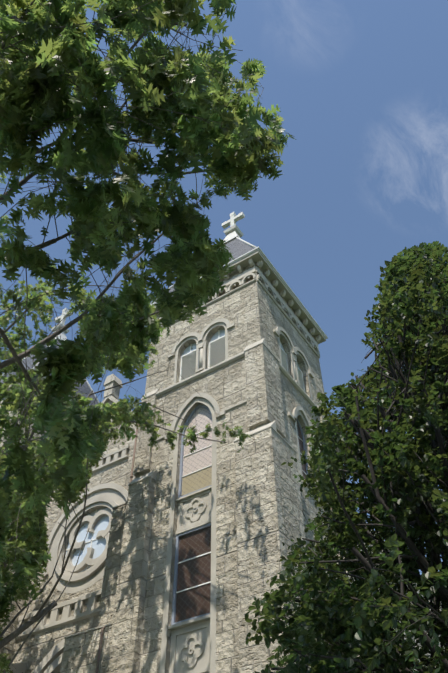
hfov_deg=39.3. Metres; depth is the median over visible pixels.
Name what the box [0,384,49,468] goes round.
tower shaft
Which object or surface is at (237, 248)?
tower roof
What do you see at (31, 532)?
oak tree
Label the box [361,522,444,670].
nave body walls
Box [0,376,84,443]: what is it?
tower trim
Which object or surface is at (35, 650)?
nave facade wall
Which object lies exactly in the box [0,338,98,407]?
tower roof
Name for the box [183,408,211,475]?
obscure lancet glass
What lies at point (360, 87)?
sky
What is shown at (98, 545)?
rose window glass
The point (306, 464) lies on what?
window
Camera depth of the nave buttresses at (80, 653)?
21.42 m
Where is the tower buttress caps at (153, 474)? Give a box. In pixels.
[128,338,318,485]
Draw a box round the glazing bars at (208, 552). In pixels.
[176,427,306,592]
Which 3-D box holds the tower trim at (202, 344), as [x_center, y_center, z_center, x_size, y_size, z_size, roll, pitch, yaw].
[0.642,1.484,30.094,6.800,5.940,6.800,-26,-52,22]
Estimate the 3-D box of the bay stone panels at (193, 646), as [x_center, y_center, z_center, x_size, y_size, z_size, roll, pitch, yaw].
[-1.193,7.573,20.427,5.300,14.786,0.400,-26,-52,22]
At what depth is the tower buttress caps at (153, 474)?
23.89 m
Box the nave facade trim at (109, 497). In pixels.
[15,374,132,672]
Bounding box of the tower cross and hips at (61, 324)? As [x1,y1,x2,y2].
[2,308,99,402]
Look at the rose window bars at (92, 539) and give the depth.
27.01 m
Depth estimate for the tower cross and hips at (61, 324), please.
43.50 m
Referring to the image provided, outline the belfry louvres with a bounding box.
[179,330,304,391]
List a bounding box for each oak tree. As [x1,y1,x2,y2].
[0,0,295,634]
[0,172,165,672]
[0,290,250,573]
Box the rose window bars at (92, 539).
[66,510,96,569]
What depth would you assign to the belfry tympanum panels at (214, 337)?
28.30 m
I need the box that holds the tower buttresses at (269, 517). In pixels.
[106,343,372,672]
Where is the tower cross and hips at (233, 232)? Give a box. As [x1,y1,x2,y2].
[150,212,255,303]
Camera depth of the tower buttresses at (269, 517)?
20.48 m
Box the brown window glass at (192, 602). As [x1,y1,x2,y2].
[175,422,306,621]
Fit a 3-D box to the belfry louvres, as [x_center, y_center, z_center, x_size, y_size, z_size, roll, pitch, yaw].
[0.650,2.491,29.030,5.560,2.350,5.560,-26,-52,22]
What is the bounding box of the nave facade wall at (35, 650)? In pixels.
[12,399,138,672]
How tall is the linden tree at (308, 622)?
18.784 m
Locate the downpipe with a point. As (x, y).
(104, 627)
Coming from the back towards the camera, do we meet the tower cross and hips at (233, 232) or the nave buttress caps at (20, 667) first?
the tower cross and hips at (233, 232)
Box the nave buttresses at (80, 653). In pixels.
[0,503,126,672]
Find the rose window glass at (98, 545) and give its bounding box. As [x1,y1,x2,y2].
[66,508,108,572]
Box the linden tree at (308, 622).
[244,241,447,672]
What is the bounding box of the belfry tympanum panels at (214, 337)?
[182,329,299,368]
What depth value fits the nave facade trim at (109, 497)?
26.64 m
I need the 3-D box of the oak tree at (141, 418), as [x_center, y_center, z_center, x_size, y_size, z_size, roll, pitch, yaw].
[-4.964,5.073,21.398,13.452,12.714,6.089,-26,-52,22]
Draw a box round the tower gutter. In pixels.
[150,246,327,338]
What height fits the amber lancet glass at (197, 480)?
0.880 m
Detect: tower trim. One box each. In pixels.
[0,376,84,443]
[154,251,325,406]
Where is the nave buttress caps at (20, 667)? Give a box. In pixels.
[0,502,126,672]
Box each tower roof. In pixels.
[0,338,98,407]
[169,239,253,291]
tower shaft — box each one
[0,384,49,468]
[135,262,340,672]
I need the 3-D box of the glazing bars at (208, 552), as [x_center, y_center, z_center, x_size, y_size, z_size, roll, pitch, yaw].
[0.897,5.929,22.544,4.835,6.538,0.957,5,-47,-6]
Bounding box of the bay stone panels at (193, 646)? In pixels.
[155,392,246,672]
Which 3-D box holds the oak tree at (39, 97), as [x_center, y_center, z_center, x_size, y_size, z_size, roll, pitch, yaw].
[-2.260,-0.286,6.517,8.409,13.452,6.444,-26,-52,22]
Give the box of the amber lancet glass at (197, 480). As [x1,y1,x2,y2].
[182,466,211,495]
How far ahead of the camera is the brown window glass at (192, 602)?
20.36 m
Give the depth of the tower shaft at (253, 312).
24.19 m
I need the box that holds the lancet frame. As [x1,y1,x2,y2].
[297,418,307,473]
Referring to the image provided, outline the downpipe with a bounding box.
[95,424,138,672]
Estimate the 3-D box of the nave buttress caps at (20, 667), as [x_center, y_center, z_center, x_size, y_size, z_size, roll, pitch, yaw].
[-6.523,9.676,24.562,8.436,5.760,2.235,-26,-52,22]
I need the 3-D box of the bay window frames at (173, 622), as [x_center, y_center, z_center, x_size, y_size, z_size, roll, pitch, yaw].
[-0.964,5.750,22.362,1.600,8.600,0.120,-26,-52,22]
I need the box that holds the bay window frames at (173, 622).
[171,405,211,624]
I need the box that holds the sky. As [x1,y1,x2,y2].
[0,0,447,574]
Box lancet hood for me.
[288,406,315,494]

